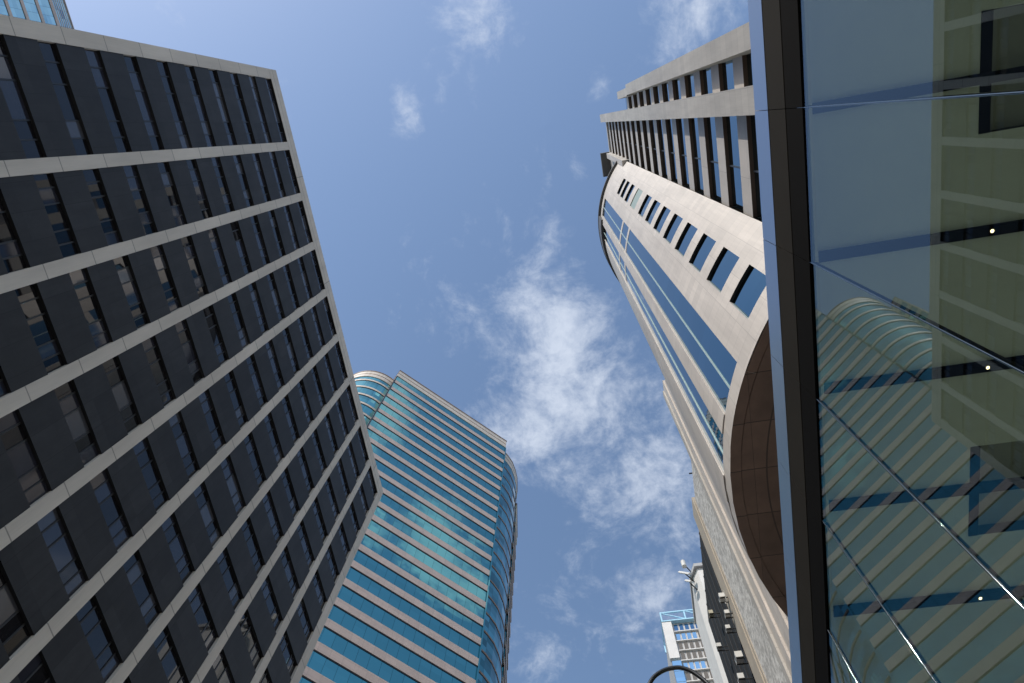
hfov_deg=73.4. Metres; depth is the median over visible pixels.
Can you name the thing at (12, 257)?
window
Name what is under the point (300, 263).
window
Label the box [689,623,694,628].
window
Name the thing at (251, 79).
window
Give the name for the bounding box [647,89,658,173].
ribbon window
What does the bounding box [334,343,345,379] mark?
window
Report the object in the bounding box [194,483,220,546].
window
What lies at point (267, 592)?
window
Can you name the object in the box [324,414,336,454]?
window
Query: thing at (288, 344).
window
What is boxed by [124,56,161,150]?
window
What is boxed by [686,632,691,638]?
window
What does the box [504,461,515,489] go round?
ribbon window
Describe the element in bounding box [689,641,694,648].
window
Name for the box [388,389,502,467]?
ribbon window
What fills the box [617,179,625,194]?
window
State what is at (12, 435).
window
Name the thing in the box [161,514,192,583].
window
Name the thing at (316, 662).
ribbon window
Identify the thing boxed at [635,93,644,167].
ribbon window
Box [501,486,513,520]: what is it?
ribbon window
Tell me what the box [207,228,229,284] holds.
window
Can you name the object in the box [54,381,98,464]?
window
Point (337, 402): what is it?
window
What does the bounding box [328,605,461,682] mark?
ribbon window
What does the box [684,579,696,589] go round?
panel aerial
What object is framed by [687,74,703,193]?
ribbon window
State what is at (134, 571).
window
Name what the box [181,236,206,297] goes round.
window
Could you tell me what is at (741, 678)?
air conditioner
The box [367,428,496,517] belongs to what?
ribbon window
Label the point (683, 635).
window
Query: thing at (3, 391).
window
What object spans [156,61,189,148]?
window
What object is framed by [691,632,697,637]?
window
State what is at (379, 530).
ribbon window
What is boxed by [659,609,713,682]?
balcony block
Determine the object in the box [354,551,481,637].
ribbon window
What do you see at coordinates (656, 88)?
ribbon window
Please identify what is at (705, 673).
window
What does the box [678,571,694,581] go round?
panel aerial
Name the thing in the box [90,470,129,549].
window
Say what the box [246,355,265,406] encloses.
window
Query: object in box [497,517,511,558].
ribbon window
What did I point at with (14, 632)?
window
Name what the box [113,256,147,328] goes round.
window
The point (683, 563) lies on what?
panel aerial
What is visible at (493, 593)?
ribbon window
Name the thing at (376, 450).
ribbon window
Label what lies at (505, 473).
ribbon window
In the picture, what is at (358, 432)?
window
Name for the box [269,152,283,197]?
window
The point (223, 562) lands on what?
window
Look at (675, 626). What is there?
window
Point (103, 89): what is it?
window
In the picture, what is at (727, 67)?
ribbon window
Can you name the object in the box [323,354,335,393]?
window
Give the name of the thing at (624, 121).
ribbon window
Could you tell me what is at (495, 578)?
ribbon window
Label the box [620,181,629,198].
window
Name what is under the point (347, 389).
window
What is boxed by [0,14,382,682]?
office block
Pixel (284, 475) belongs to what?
window
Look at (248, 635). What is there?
window
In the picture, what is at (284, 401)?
window
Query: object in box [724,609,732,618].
air conditioner
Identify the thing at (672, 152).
ribbon window
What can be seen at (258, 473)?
window
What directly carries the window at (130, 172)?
in the office block at (190, 488)
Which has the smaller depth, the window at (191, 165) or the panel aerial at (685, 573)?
the window at (191, 165)
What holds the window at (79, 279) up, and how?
in the office block at (190, 488)
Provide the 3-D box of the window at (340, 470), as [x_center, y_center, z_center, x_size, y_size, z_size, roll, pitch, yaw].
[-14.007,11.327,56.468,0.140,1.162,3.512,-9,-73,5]
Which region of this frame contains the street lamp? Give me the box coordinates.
[648,665,709,682]
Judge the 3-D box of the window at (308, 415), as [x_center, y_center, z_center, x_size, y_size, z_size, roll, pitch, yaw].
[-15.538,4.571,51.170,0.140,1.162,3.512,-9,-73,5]
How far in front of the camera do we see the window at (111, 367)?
31.22 m
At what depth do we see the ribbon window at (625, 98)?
72.56 m
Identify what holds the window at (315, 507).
in the office block at (190, 488)
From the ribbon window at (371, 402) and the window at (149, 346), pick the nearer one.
the window at (149, 346)
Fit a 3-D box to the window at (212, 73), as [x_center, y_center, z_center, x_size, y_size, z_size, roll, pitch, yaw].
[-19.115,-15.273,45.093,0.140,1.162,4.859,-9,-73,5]
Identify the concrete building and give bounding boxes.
[689,461,786,682]
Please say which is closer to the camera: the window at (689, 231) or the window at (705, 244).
the window at (705, 244)
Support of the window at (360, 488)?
in the office block at (190, 488)
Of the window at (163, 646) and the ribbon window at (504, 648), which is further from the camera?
the ribbon window at (504, 648)
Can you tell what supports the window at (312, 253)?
in the office block at (190, 488)
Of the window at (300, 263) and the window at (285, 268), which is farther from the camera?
the window at (300, 263)
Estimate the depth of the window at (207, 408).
38.33 m
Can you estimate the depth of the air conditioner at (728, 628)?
42.94 m
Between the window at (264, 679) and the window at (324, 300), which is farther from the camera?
the window at (324, 300)
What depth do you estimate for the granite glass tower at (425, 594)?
99.74 m
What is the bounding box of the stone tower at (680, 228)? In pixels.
[598,22,791,682]
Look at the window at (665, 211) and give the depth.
46.96 m
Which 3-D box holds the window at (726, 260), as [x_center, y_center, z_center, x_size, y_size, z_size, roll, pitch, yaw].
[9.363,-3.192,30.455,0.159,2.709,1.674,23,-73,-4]
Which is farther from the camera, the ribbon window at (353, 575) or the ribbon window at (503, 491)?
the ribbon window at (503, 491)
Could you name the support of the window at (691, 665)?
in the balcony block at (682, 643)
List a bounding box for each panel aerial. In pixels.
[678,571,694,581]
[681,560,690,571]
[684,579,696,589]
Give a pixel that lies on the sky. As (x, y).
(448, 151)
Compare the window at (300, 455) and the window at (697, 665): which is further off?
the window at (697, 665)
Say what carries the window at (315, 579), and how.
in the office block at (190, 488)
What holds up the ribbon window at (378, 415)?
in the granite glass tower at (425, 594)
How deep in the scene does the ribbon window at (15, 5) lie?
126.61 m
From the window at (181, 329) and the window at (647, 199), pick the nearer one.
the window at (181, 329)
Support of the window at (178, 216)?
in the office block at (190, 488)
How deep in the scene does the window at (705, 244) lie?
34.81 m
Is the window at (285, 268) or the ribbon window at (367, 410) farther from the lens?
the ribbon window at (367, 410)
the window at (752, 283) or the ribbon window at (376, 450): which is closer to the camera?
the window at (752, 283)
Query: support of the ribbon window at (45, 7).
in the banded tower at (54, 12)
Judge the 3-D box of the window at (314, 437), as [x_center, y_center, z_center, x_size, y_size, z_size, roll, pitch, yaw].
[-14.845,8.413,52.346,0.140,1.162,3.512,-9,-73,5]
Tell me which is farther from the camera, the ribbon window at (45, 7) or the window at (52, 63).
the ribbon window at (45, 7)
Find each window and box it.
[0,0,8,15]
[0,38,43,158]
[0,199,26,272]
[0,376,7,396]
[0,411,48,504]
[0,570,30,656]
[7,0,25,18]
[15,284,63,372]
[18,654,51,682]
[23,0,41,22]
[33,174,77,257]
[37,508,85,597]
[38,0,56,25]
[38,42,89,154]
[52,0,72,28]
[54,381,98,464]
[69,268,109,348]
[76,598,119,681]
[82,169,119,245]
[85,49,128,152]
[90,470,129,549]
[102,357,139,432]
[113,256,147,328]
[123,165,155,234]
[123,552,159,627]
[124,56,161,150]
[133,438,167,510]
[142,337,173,405]
[150,245,179,311]
[154,628,185,682]
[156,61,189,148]
[157,162,184,226]
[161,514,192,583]
[168,412,197,478]
[175,320,201,383]
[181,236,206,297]
[185,66,213,146]
[186,160,210,218]
[188,586,215,650]
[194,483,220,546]
[198,391,223,450]
[203,306,226,364]
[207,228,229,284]
[209,70,234,145]
[211,157,232,212]
[213,652,231,682]
[217,549,240,609]
[220,456,243,514]
[224,371,245,427]
[227,293,247,347]
[230,73,253,143]
[230,221,249,274]
[233,155,251,206]
[239,611,261,668]
[241,519,262,574]
[244,433,264,486]
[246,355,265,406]
[248,283,266,333]
[249,76,269,142]
[250,215,268,264]
[252,153,268,201]
[259,670,269,682]
[261,577,280,630]
[263,492,281,543]
[264,414,281,463]
[265,79,284,141]
[265,341,282,389]
[267,273,283,321]
[268,210,284,257]
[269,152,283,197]
[279,633,295,676]
[280,548,297,597]
[281,468,298,516]
[282,328,298,374]
[282,396,297,442]
[283,205,298,249]
[283,264,297,309]
[284,150,297,193]
[297,201,310,243]
[297,257,310,299]
[297,317,311,360]
[297,380,311,424]
[297,449,312,493]
[297,522,312,567]
[297,600,310,640]
[299,677,311,682]
[307,651,367,682]
[310,250,322,290]
[311,306,323,347]
[311,367,324,408]
[311,430,325,472]
[312,499,325,541]
[312,572,325,609]
[318,627,417,682]
[322,298,334,336]
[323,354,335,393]
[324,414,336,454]
[325,479,337,518]
[326,547,337,582]
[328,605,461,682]
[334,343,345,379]
[336,400,346,436]
[337,459,348,498]
[337,586,476,679]
[338,524,348,556]
[346,387,356,422]
[346,567,479,657]
[347,443,357,479]
[349,504,358,534]
[354,376,389,387]
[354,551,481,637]
[355,381,386,394]
[357,387,382,401]
[357,428,375,495]
[359,395,378,408]
[359,485,367,514]
[361,404,373,416]
[361,535,484,618]
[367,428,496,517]
[368,520,486,601]
[370,420,497,506]
[371,444,494,529]
[374,507,488,584]
[375,411,498,496]
[375,460,493,541]
[379,404,500,485]
[380,477,491,555]
[380,494,489,569]
[384,396,501,476]
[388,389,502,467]
[392,383,503,459]
[396,377,504,451]
[477,674,486,682]
[479,652,497,682]
[482,633,501,682]
[484,615,502,671]
[486,598,504,652]
[488,582,505,633]
[490,568,506,621]
[492,553,507,601]
[494,541,508,581]
[495,528,510,570]
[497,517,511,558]
[498,506,511,541]
[499,495,512,530]
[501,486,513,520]
[502,477,514,517]
[503,468,515,507]
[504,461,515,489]
[504,648,505,680]
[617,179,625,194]
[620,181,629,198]
[624,121,628,158]
[624,184,634,202]
[625,98,633,162]
[630,96,638,164]
[630,188,642,208]
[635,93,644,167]
[638,194,651,216]
[641,91,650,170]
[645,200,660,224]
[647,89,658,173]
[653,206,670,232]
[655,86,667,177]
[663,214,682,243]
[664,82,677,181]
[673,624,678,630]
[675,78,689,187]
[675,223,696,256]
[675,633,680,639]
[677,643,683,649]
[680,633,686,639]
[680,652,685,659]
[683,642,689,648]
[684,623,689,629]
[685,673,691,680]
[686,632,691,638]
[686,652,691,658]
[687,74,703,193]
[688,662,694,668]
[689,233,715,272]
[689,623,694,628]
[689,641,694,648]
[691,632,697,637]
[691,651,697,658]
[694,641,700,647]
[694,661,700,668]
[697,650,702,657]
[700,660,706,667]
[703,67,721,201]
[703,671,709,678]
[706,247,739,292]
[722,60,742,210]
[729,264,765,318]
[746,53,761,218]
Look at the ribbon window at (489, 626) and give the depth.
95.10 m
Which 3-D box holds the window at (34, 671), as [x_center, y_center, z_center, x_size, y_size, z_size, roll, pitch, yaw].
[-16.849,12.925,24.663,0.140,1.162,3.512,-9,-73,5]
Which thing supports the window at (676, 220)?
in the stone tower at (680, 228)
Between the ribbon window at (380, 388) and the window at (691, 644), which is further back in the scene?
the ribbon window at (380, 388)
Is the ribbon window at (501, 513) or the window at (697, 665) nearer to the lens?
the window at (697, 665)
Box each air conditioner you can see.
[708,610,719,617]
[716,643,728,651]
[718,590,727,603]
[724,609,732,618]
[725,624,736,633]
[734,651,748,664]
[737,673,751,682]
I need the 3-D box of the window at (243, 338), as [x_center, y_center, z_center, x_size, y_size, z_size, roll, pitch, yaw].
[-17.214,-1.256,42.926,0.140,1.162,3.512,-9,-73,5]
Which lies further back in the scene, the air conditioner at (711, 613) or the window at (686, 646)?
the window at (686, 646)
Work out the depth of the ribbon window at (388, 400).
130.39 m
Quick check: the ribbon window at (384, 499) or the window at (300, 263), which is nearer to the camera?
the window at (300, 263)
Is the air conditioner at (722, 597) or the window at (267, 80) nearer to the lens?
the air conditioner at (722, 597)
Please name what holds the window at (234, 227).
in the office block at (190, 488)
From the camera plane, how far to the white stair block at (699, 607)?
87.09 m
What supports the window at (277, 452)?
in the office block at (190, 488)
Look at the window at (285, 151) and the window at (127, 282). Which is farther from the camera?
the window at (285, 151)
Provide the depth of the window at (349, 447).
59.61 m
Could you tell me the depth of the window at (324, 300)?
59.03 m
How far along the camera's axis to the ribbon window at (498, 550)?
112.17 m
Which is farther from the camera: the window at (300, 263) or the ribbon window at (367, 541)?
the ribbon window at (367, 541)
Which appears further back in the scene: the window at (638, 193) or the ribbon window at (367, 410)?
the ribbon window at (367, 410)
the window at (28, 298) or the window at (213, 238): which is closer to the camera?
the window at (28, 298)
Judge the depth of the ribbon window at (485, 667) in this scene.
88.09 m
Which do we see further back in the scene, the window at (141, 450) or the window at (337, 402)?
the window at (337, 402)
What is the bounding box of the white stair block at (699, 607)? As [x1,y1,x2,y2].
[689,562,728,682]
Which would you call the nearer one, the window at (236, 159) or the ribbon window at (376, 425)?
the window at (236, 159)
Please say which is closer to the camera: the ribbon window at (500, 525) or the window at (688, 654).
the window at (688, 654)
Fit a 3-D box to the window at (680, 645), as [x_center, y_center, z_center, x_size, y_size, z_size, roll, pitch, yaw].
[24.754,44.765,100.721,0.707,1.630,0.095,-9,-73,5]
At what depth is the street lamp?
7.66 m
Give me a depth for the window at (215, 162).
43.64 m
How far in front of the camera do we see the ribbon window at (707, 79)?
36.47 m
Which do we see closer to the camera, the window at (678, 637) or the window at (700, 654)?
the window at (700, 654)
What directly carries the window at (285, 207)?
in the office block at (190, 488)
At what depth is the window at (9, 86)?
27.63 m
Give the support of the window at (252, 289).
in the office block at (190, 488)
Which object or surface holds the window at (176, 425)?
in the office block at (190, 488)
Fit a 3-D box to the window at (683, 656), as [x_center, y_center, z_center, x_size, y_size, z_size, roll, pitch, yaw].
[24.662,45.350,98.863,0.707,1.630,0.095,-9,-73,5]
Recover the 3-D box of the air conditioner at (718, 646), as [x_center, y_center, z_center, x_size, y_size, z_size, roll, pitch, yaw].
[14.830,21.508,48.379,0.814,0.385,0.462,-9,-73,5]
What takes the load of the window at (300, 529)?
in the office block at (190, 488)
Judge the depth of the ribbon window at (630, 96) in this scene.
68.56 m
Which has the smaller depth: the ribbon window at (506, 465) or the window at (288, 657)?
the window at (288, 657)
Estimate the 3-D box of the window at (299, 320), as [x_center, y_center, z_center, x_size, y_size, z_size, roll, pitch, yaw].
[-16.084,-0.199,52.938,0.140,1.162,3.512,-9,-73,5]
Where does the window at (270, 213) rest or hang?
in the office block at (190, 488)
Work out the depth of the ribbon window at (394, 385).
137.25 m
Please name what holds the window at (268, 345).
in the office block at (190, 488)
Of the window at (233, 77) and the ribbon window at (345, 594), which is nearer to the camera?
the window at (233, 77)
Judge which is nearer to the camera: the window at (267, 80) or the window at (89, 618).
the window at (89, 618)
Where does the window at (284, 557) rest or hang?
in the office block at (190, 488)
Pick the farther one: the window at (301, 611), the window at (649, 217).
the window at (649, 217)
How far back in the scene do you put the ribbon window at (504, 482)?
132.84 m
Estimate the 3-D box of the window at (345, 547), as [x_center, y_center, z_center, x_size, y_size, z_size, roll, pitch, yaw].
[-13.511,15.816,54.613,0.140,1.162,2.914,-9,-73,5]
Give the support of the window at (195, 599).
in the office block at (190, 488)
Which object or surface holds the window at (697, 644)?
in the balcony block at (682, 643)
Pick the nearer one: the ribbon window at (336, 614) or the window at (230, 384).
the window at (230, 384)
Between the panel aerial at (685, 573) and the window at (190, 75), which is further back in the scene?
the panel aerial at (685, 573)
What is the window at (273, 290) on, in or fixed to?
in the office block at (190, 488)
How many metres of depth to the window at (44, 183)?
28.86 m
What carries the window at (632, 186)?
in the stone tower at (680, 228)
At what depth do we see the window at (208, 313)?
40.09 m
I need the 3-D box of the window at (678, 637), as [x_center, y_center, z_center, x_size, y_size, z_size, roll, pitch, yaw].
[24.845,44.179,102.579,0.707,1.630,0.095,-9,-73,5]
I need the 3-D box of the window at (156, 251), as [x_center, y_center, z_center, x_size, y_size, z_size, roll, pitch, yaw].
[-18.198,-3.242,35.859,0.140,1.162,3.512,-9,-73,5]
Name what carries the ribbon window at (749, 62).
in the stone tower at (680, 228)
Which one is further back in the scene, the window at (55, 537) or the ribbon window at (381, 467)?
the ribbon window at (381, 467)
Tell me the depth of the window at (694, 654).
98.79 m
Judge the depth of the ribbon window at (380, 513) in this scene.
100.07 m
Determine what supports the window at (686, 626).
in the balcony block at (682, 643)
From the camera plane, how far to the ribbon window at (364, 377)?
137.39 m
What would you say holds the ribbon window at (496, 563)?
in the granite glass tower at (425, 594)
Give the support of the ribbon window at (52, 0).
in the banded tower at (54, 12)
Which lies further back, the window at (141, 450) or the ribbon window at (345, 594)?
the ribbon window at (345, 594)
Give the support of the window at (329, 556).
in the office block at (190, 488)
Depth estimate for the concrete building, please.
43.92 m
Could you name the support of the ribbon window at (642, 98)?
in the stone tower at (680, 228)
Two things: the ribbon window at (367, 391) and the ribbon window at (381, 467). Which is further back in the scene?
the ribbon window at (367, 391)
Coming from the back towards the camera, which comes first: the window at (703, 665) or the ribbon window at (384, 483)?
the ribbon window at (384, 483)
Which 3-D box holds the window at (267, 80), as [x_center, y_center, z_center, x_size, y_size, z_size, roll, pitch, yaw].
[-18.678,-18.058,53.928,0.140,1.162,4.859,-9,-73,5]
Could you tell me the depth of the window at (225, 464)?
39.51 m
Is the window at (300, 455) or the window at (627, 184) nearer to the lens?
the window at (300, 455)
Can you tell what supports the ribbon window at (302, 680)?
in the granite glass tower at (425, 594)
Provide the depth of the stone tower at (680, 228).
33.30 m
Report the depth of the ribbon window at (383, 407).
126.97 m
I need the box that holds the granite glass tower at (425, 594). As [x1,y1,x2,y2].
[299,370,517,682]
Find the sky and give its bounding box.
[65,0,748,682]
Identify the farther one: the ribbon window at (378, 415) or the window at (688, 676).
the ribbon window at (378, 415)
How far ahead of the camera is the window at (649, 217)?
50.94 m
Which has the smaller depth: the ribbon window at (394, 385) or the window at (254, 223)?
the window at (254, 223)
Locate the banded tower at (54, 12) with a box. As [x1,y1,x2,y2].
[0,0,73,28]
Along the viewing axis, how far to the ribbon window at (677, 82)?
44.49 m
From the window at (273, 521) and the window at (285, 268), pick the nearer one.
the window at (273, 521)
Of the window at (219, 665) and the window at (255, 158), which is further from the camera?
the window at (255, 158)
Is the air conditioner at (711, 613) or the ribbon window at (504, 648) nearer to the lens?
the air conditioner at (711, 613)
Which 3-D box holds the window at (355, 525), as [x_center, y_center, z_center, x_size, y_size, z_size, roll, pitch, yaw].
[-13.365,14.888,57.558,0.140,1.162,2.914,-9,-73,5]
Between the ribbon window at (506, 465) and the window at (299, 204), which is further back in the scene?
the ribbon window at (506, 465)
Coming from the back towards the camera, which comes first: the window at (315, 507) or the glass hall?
the window at (315, 507)
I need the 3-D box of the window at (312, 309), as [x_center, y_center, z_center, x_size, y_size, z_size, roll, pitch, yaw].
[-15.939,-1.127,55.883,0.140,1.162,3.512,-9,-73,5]
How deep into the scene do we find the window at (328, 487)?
53.70 m
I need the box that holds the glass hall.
[748,0,1023,682]
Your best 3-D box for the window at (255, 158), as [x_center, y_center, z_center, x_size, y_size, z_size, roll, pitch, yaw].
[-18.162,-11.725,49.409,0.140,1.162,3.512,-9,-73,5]
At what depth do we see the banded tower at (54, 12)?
132.55 m
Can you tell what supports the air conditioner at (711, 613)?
attached to the concrete building
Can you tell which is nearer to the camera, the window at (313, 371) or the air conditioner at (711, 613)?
the air conditioner at (711, 613)
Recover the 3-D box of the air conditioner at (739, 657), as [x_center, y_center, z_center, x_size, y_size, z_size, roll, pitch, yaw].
[13.608,18.657,40.502,0.870,0.505,0.630,-9,-73,5]
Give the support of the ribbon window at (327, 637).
in the granite glass tower at (425, 594)
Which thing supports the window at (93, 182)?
in the office block at (190, 488)
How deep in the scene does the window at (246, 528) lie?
40.69 m
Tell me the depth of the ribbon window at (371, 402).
127.84 m

